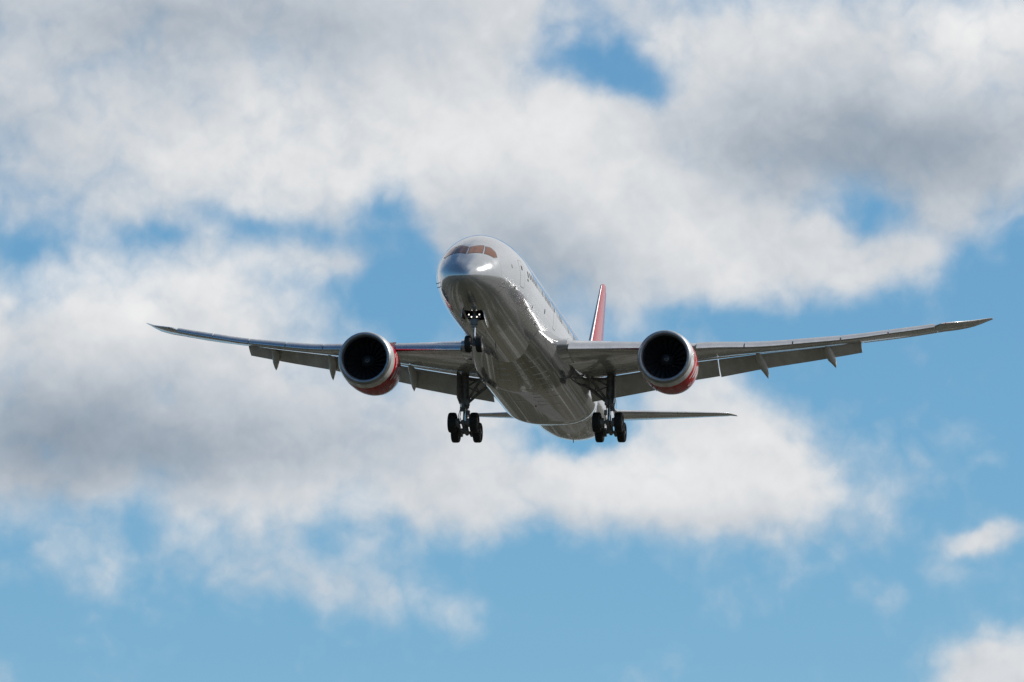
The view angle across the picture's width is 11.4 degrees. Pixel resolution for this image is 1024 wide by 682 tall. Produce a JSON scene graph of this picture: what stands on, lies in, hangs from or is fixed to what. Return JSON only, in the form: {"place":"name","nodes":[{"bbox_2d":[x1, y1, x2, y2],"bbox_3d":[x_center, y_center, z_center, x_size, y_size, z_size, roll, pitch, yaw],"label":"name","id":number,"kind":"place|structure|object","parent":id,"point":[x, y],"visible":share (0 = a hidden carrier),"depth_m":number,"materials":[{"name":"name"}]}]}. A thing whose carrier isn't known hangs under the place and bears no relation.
{"place":"outdoors","nodes":[
{"label":"outdoors","id":0,"kind":"place"},
{"bbox_2d":[0,0,1023,681],"label":"sky","id":1,"kind":"structure","parent":0,"point":[174,508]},
{"bbox_2d":[147,235,992,442],"bbox_3d":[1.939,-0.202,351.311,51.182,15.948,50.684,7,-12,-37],"label":"airliner","id":2,"kind":"object","parent":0,"point":[521,351],"visible":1,"depth_m":339.17,"materials":[{"name":"silver metal"}]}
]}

